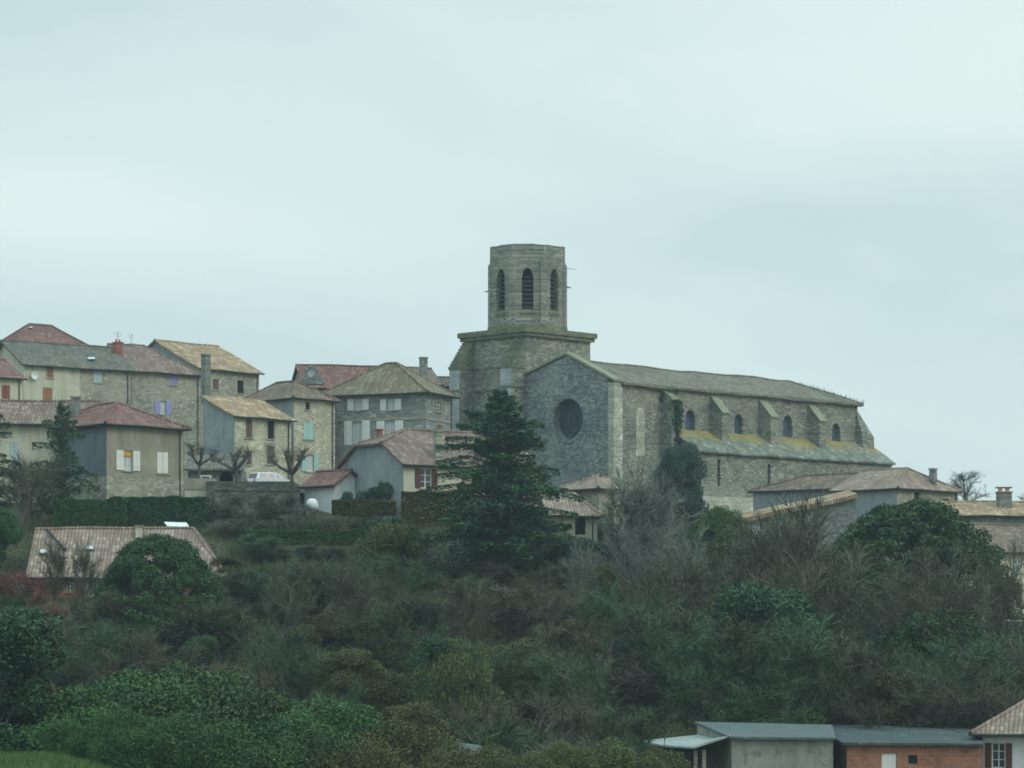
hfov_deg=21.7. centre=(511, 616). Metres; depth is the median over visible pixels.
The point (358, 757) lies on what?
shrub
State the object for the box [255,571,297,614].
evergreen tree
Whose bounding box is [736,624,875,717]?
bare tree
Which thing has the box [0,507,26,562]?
evergreen tree
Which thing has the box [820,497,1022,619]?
umbrella pine
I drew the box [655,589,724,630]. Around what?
shrub
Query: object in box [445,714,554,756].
shrub
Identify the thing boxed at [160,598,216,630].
bare shrub
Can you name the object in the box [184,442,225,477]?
pollarded tree
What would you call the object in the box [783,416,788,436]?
clerestory window
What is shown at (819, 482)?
house
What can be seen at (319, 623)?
shrub
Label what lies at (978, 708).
bare tree
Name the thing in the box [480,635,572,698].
shrub
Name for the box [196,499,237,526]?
bare shrub
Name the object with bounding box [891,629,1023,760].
bare tree
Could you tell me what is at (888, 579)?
bare tree
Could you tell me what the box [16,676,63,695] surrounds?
evergreen tree
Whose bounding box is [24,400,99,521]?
conifer tree
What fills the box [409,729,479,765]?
shrub
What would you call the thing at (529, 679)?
shrub
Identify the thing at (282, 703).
shrub
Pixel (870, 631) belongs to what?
garden wall
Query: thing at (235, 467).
pollarded tree
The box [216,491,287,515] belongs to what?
bare shrub
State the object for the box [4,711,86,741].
shrub
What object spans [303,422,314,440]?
window
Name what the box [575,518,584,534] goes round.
window
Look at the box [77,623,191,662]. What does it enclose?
shrub
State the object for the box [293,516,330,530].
bare shrub
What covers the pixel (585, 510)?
house
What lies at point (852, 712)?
shrub
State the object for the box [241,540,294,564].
bare shrub
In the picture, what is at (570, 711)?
bare tree
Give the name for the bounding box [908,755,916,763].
window
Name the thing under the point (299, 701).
shrub
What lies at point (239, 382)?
window
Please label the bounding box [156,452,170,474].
window
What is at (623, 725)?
bare tree
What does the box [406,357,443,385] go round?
house
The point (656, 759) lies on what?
shrub
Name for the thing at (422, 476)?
window
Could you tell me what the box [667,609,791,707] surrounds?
shrub
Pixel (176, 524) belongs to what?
garden shelter
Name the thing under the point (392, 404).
window
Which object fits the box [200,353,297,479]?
house
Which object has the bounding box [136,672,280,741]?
shrub
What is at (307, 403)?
window
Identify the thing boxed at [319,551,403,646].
bare tree
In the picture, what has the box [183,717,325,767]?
shrub
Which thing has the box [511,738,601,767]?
shrub
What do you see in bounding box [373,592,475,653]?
bare shrub
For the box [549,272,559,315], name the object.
belfry window
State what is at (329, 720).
shrub
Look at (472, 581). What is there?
bare shrub
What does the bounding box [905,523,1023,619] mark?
house
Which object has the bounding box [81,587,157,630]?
bare shrub
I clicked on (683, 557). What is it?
bare tree
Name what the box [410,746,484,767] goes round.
shrub
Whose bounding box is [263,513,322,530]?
bare shrub
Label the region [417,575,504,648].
bare tree
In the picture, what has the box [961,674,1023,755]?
bare tree
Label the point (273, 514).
bare shrub
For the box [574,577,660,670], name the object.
bare tree
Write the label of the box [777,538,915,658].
bare tree
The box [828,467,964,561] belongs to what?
house
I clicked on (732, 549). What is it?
bare tree
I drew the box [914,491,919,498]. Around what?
window
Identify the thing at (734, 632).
bare tree
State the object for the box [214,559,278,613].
bare shrub
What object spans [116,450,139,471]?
window
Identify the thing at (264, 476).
parked car
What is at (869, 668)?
bare tree
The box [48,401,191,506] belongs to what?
villa
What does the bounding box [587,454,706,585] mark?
bare tree
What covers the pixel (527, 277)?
belfry window
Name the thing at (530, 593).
bare shrub
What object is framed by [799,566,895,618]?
evergreen tree
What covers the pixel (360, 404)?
window
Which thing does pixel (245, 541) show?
bare shrub
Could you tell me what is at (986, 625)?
bare tree
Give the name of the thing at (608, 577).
evergreen tree
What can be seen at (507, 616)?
bare shrub
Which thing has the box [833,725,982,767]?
shed
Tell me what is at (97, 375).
window
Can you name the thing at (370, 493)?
shrub
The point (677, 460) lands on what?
conifer tree
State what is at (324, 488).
outbuilding
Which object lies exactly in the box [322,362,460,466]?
house
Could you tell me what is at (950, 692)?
bare tree
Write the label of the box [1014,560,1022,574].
window
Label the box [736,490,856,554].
stone barn
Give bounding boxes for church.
[448,244,895,520]
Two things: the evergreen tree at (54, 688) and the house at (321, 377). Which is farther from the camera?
the house at (321, 377)
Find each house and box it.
[0,323,88,344]
[0,340,136,405]
[0,359,27,399]
[0,396,99,502]
[107,332,200,477]
[148,339,264,447]
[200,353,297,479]
[244,380,340,484]
[292,364,377,390]
[322,362,460,466]
[335,426,541,519]
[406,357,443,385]
[438,376,448,389]
[507,492,603,554]
[556,474,653,527]
[747,472,858,516]
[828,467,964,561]
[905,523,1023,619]
[941,487,1023,523]
[968,699,1023,767]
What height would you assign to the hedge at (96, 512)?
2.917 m
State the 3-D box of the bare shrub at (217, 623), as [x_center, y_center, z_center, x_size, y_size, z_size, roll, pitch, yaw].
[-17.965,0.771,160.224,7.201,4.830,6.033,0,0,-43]
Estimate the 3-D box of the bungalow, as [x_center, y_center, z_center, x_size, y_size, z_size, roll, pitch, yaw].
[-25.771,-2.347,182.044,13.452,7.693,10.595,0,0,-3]
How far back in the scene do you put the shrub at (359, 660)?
147.99 m
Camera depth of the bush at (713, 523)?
190.99 m
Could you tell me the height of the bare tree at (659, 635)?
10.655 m
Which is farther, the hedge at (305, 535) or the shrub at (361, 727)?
the hedge at (305, 535)
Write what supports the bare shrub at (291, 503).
on the hill ground at (16, 564)
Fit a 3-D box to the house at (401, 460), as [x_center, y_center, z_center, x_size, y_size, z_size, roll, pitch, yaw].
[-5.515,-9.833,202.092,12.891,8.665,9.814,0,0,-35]
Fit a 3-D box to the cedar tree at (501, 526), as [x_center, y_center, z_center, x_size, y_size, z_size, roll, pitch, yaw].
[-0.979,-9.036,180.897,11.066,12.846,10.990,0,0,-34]
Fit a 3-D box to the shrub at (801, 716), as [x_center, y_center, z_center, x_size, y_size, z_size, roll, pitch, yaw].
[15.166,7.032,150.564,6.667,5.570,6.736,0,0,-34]
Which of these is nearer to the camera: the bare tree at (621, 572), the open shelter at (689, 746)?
the open shelter at (689, 746)
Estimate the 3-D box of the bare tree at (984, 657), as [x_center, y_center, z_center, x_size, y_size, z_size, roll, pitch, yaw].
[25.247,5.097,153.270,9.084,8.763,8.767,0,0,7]
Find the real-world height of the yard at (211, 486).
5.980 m
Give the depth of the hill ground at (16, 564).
181.56 m
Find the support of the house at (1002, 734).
on the hill ground at (16, 564)
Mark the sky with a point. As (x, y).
(827, 194)
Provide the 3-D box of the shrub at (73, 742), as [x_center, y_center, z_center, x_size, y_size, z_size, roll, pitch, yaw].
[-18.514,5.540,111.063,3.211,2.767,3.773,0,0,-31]
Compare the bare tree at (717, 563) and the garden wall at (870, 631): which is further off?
the bare tree at (717, 563)
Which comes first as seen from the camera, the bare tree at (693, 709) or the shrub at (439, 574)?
the bare tree at (693, 709)
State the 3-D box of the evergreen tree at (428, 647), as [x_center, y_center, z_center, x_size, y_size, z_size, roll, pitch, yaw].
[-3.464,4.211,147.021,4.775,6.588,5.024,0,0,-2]
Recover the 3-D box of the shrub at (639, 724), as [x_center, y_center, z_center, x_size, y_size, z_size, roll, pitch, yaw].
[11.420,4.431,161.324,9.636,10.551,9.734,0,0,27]
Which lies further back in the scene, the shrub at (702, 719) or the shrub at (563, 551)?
the shrub at (563, 551)
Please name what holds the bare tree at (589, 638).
on the hill ground at (16, 564)
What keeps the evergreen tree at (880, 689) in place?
on the hill ground at (16, 564)
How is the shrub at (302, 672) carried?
on the hill ground at (16, 564)
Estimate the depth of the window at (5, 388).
245.61 m
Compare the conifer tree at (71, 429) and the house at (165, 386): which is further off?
the house at (165, 386)
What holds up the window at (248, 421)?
in the house at (259, 425)
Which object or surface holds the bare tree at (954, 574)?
on the hill ground at (16, 564)
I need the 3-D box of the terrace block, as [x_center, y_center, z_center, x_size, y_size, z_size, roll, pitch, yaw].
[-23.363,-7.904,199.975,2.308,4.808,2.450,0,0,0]
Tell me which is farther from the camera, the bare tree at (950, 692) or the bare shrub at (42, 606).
the bare shrub at (42, 606)
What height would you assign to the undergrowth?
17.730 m
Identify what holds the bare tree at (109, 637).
on the hill ground at (16, 564)
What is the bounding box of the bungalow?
[25,525,226,598]
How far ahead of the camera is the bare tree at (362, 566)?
167.81 m
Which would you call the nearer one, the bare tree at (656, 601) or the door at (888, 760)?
the door at (888, 760)
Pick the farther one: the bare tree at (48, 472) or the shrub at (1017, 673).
the bare tree at (48, 472)
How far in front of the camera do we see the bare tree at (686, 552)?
191.80 m
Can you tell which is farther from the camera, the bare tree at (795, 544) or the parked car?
the parked car
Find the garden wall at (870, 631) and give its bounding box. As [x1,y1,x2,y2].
[829,620,895,673]
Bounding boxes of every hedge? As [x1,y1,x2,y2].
[52,496,127,526]
[124,495,208,529]
[245,528,368,543]
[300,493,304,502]
[331,499,396,520]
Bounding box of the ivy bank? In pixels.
[400,490,464,525]
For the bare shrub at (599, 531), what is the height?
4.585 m
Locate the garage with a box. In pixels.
[183,454,247,480]
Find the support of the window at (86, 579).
in the bungalow
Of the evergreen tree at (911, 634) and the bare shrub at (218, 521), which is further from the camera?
the bare shrub at (218, 521)
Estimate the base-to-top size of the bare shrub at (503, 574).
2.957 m
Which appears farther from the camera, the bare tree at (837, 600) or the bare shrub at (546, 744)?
the bare tree at (837, 600)
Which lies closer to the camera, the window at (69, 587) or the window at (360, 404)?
the window at (69, 587)
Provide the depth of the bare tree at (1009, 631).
171.11 m
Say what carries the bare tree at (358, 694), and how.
on the hill ground at (16, 564)
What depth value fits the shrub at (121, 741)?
109.03 m
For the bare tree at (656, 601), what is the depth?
165.22 m
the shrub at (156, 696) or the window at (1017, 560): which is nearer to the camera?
the shrub at (156, 696)
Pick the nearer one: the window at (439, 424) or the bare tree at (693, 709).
the bare tree at (693, 709)
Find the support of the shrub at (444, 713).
on the hill ground at (16, 564)
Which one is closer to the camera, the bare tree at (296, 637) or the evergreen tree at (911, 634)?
the bare tree at (296, 637)
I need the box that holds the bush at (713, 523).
[687,505,751,568]
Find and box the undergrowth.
[0,515,646,755]
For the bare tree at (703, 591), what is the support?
on the hill ground at (16, 564)
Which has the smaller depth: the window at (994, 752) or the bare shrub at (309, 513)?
the window at (994, 752)
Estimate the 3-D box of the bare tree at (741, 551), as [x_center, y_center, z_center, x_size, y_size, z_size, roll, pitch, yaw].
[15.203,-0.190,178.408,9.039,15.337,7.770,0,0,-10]
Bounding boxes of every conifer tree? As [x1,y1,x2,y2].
[0,413,21,523]
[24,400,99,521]
[649,440,709,544]
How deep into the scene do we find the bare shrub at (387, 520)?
190.47 m
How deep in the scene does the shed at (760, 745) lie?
138.00 m
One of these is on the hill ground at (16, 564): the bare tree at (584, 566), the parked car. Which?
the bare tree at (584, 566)
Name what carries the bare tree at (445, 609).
on the hill ground at (16, 564)
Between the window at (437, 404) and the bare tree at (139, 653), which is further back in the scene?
the window at (437, 404)
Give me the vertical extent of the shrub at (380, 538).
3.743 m
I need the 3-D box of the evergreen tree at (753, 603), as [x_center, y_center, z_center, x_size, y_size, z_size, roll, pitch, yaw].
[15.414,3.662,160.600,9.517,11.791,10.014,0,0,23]
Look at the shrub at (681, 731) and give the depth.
147.83 m
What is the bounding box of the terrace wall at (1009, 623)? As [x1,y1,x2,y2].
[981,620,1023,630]
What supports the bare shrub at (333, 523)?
on the hill ground at (16, 564)
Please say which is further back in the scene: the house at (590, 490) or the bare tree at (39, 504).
the house at (590, 490)
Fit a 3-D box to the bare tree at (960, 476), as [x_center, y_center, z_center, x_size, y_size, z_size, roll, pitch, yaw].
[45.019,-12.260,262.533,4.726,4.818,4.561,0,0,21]
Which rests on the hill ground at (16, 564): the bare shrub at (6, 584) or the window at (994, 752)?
the bare shrub at (6, 584)
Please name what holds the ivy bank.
on the hill ground at (16, 564)
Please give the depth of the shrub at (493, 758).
118.21 m
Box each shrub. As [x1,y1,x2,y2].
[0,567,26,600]
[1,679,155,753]
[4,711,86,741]
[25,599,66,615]
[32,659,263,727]
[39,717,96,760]
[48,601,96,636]
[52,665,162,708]
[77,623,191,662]
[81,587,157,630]
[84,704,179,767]
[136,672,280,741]
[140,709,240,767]
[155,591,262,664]
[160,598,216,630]
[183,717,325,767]
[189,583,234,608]
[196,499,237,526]
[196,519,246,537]
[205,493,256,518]
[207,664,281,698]
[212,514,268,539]
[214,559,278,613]
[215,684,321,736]
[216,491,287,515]
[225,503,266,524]
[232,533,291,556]
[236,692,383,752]
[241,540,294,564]
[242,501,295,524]
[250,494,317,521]
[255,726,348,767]
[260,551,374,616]
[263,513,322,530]
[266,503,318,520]
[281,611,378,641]
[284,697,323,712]
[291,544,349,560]
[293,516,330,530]
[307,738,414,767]
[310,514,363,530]
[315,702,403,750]
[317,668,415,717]
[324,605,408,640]
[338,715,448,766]
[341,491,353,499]
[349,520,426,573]
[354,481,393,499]
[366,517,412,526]
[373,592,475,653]
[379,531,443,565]
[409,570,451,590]
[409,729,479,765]
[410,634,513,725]
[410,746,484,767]
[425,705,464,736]
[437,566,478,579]
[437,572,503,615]
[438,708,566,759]
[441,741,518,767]
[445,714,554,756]
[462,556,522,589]
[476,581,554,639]
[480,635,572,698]
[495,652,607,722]
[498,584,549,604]
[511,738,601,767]
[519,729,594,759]
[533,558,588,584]
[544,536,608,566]
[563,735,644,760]
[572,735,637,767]
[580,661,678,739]
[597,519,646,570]
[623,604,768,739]
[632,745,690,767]
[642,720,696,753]
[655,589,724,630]
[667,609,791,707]
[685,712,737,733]
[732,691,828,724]
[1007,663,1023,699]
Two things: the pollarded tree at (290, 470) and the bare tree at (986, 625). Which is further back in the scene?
the pollarded tree at (290, 470)
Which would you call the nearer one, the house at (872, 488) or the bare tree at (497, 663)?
the bare tree at (497, 663)
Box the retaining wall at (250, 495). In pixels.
[214,489,299,505]
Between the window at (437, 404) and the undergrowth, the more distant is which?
the window at (437, 404)
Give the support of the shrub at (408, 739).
on the hill ground at (16, 564)
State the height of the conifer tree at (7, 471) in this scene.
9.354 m
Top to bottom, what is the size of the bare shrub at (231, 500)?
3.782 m
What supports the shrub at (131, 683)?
on the hill ground at (16, 564)
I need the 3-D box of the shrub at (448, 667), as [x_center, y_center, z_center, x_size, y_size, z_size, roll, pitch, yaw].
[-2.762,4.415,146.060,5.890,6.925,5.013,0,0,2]
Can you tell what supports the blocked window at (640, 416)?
in the church
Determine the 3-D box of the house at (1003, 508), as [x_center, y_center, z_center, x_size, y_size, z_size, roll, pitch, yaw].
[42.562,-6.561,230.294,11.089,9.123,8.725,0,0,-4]
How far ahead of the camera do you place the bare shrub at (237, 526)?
187.94 m
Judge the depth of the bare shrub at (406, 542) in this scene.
180.84 m
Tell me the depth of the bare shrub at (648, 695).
152.21 m
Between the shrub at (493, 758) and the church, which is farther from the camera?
the church
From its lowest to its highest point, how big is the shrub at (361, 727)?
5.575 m
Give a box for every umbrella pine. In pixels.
[88,533,228,630]
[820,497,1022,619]
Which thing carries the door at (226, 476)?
in the garage
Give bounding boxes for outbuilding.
[297,468,357,512]
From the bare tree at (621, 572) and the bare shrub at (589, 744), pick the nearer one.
the bare shrub at (589, 744)
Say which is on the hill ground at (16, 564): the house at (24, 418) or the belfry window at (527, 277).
the house at (24, 418)
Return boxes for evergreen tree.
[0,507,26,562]
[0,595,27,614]
[0,603,69,752]
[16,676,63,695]
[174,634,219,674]
[209,556,250,580]
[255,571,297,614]
[270,622,324,702]
[273,582,318,626]
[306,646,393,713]
[322,619,399,685]
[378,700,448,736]
[406,633,486,706]
[539,617,597,668]
[577,564,633,606]
[696,580,852,716]
[713,574,779,597]
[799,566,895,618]
[850,671,939,726]
[859,605,987,693]
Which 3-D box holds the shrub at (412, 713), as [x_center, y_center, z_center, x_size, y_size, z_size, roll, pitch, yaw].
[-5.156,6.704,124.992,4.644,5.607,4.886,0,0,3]
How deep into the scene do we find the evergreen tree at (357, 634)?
152.84 m
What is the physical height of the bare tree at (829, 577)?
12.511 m
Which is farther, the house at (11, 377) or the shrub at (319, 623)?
the house at (11, 377)
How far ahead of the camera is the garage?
216.40 m
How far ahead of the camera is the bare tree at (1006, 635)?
163.85 m
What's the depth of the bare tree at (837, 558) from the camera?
180.41 m
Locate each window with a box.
[2,385,9,398]
[10,443,19,460]
[43,388,51,399]
[45,367,54,378]
[65,579,74,592]
[86,579,98,597]
[93,372,103,383]
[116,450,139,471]
[155,401,171,415]
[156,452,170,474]
[170,375,178,385]
[212,379,219,390]
[236,380,244,394]
[245,419,253,439]
[246,456,253,465]
[265,443,275,465]
[266,420,275,440]
[302,454,318,472]
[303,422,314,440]
[305,402,311,410]
[344,420,369,445]
[347,398,368,411]
[376,420,402,436]
[380,398,400,411]
[415,468,436,489]
[435,398,442,413]
[435,422,442,429]
[495,273,505,315]
[520,269,534,313]
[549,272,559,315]
[559,400,582,438]
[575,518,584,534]
[636,407,644,455]
[685,411,690,429]
[734,415,738,433]
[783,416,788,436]
[832,424,836,440]
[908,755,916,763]
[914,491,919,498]
[985,743,1011,767]
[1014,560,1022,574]
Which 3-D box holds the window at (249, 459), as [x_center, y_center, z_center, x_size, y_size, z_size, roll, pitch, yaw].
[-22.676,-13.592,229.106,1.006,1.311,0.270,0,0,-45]
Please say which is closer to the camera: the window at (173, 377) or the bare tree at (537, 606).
the bare tree at (537, 606)
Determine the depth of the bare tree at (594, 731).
138.17 m
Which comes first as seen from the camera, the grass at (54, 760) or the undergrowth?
the grass at (54, 760)
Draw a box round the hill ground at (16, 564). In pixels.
[0,490,975,767]
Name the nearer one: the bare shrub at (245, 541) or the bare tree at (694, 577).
the bare tree at (694, 577)
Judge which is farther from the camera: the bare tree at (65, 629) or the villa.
the villa
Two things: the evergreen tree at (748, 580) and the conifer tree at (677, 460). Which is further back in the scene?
the conifer tree at (677, 460)
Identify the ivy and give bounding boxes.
[655,387,686,445]
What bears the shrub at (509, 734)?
on the hill ground at (16, 564)
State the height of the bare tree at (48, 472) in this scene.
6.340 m
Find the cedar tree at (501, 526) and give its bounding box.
[417,389,585,569]
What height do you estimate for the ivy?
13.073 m
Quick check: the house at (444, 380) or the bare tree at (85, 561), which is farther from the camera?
the house at (444, 380)
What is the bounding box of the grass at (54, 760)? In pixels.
[0,749,115,767]
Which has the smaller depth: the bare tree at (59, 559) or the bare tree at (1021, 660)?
the bare tree at (1021, 660)
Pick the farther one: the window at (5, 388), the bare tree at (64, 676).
the window at (5, 388)
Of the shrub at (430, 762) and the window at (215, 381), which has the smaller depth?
the shrub at (430, 762)
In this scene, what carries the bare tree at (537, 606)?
on the hill ground at (16, 564)
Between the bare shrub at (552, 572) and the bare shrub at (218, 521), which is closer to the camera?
the bare shrub at (552, 572)
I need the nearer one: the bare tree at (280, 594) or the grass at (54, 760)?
the grass at (54, 760)
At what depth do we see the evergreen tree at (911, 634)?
160.76 m
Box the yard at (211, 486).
[206,481,304,504]
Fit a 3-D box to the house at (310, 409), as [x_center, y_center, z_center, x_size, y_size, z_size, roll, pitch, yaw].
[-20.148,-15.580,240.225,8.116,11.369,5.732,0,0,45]
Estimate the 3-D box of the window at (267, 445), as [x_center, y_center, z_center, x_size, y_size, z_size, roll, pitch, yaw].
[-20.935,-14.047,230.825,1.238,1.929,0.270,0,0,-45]
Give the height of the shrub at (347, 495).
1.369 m
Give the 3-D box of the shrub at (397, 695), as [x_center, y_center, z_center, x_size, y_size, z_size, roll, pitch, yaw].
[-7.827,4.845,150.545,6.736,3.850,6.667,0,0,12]
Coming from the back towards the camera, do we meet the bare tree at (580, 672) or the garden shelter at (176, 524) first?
the garden shelter at (176, 524)
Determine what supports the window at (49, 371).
in the house at (57, 371)
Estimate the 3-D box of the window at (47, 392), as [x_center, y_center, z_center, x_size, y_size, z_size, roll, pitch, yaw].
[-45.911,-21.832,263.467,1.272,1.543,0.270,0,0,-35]
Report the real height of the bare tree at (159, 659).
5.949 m
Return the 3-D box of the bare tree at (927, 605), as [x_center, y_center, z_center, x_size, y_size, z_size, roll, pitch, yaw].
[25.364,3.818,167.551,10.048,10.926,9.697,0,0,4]
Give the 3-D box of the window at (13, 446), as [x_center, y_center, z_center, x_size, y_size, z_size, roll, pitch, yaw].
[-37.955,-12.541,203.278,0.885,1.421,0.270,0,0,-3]
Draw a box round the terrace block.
[183,478,216,504]
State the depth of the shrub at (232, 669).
150.08 m
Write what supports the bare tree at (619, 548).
on the hill ground at (16, 564)
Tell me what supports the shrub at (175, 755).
on the hill ground at (16, 564)
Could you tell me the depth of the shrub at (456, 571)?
179.14 m
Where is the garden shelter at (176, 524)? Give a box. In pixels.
[164,522,188,525]
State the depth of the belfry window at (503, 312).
262.31 m
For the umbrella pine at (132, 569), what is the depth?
165.96 m
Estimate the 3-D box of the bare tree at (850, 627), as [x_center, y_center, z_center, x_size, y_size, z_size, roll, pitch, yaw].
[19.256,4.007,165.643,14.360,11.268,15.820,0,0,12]
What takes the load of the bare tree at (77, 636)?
on the hill ground at (16, 564)
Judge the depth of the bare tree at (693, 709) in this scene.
151.05 m
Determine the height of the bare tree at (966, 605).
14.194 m
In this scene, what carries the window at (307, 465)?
in the house at (310, 409)
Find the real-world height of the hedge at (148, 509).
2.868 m
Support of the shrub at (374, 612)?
on the hill ground at (16, 564)
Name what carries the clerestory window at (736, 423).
in the church
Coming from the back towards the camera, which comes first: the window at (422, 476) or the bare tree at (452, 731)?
the window at (422, 476)
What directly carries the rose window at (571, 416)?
in the church
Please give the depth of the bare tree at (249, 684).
136.04 m
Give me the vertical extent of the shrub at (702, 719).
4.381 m
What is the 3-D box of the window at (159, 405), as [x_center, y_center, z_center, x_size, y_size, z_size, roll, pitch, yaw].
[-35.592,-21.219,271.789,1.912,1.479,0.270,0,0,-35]
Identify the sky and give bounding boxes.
[0,0,1023,500]
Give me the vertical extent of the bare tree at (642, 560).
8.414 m
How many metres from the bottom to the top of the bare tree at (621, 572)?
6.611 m
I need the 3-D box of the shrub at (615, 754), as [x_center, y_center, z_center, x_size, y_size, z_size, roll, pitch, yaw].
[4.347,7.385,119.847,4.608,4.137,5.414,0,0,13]
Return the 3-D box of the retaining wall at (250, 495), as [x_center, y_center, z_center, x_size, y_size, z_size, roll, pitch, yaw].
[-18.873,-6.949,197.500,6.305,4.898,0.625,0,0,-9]
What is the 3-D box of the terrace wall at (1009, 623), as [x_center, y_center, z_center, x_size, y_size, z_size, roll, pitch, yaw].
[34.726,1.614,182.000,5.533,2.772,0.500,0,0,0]
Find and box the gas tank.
[306,496,317,517]
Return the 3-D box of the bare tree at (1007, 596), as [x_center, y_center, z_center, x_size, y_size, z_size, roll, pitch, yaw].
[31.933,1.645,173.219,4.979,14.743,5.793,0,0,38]
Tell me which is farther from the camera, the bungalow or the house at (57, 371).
the house at (57, 371)
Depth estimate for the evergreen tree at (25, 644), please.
116.15 m
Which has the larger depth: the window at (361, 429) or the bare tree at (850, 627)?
the window at (361, 429)
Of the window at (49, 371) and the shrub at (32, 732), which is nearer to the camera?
the shrub at (32, 732)
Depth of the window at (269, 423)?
231.04 m
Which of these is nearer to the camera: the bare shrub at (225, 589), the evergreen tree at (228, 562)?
the bare shrub at (225, 589)
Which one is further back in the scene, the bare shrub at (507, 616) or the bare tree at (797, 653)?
the bare shrub at (507, 616)
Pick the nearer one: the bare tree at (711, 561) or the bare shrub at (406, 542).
the bare shrub at (406, 542)
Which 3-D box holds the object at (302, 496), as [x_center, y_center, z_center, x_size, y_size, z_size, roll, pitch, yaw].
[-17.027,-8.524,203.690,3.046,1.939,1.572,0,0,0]
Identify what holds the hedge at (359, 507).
on the hill ground at (16, 564)
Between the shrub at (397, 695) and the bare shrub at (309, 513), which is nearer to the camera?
the shrub at (397, 695)
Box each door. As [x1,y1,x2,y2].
[220,472,232,480]
[882,754,895,767]
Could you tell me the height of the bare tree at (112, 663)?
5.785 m
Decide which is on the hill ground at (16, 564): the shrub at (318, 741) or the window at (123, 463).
the shrub at (318, 741)
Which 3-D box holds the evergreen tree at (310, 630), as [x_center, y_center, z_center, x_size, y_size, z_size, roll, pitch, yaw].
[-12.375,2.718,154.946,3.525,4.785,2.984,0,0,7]
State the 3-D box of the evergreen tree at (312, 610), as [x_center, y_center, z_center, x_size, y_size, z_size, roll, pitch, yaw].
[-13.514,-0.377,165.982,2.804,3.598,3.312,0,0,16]
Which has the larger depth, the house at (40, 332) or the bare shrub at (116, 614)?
the house at (40, 332)
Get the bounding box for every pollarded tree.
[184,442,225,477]
[209,440,263,480]
[258,441,315,481]
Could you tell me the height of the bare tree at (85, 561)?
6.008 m
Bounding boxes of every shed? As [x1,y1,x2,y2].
[694,722,835,767]
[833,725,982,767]
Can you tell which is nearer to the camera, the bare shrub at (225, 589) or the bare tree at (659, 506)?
the bare shrub at (225, 589)
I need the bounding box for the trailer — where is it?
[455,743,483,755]
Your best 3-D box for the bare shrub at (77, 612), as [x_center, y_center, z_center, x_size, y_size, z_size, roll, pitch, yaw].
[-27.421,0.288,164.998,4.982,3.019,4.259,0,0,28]
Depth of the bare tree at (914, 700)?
149.68 m
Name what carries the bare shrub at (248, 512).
on the hill ground at (16, 564)
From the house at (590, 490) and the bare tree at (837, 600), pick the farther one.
the house at (590, 490)
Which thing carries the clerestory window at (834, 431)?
in the church
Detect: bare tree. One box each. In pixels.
[0,449,71,528]
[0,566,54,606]
[0,600,92,667]
[2,458,70,522]
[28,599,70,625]
[34,533,73,605]
[35,635,124,690]
[36,611,158,687]
[43,617,149,692]
[69,536,108,612]
[80,647,183,688]
[119,623,181,679]
[140,635,237,687]
[226,625,312,692]
[226,673,258,695]
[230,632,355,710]
[257,557,323,639]
[312,672,379,715]
[315,549,394,609]
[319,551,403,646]
[404,696,479,742]
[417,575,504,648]
[422,575,492,643]
[438,681,611,746]
[464,641,540,721]
[507,568,578,642]
[518,646,623,745]
[537,607,674,728]
[551,538,603,603]
[553,698,642,748]
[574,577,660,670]
[576,546,680,610]
[583,700,680,759]
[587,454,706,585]
[591,575,669,668]
[597,508,686,605]
[600,590,760,738]
[605,555,712,634]
[609,472,693,572]
[610,534,733,578]
[618,538,726,599]
[628,536,709,582]
[634,607,789,731]
[635,551,772,609]
[638,625,744,731]
[646,684,729,736]
[647,517,741,606]
[677,532,772,570]
[692,505,785,602]
[696,494,834,598]
[707,606,919,712]
[719,534,880,578]
[721,527,880,647]
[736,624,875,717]
[744,605,910,722]
[746,481,895,605]
[752,567,895,637]
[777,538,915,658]
[808,635,916,724]
[824,549,1006,682]
[826,564,910,600]
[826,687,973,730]
[833,532,993,673]
[849,595,992,685]
[861,656,1008,729]
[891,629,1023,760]
[891,633,1023,726]
[891,687,972,726]
[910,589,1009,671]
[924,626,1023,678]
[927,668,1002,767]
[948,471,990,500]
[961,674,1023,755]
[969,535,1023,669]
[982,610,1023,668]
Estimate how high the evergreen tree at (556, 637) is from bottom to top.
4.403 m
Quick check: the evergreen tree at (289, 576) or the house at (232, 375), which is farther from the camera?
the house at (232, 375)
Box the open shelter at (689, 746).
[644,734,730,767]
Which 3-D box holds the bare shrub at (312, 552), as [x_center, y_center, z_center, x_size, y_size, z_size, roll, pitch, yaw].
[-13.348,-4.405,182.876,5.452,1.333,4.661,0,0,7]
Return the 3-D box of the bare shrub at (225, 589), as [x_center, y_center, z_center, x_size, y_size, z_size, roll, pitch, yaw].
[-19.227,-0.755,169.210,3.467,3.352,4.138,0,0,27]
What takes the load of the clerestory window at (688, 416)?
in the church
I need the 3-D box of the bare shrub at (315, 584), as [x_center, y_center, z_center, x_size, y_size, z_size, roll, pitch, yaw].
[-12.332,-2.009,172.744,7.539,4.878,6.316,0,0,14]
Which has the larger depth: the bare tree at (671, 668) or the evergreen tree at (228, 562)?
the evergreen tree at (228, 562)
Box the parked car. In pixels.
[246,472,289,480]

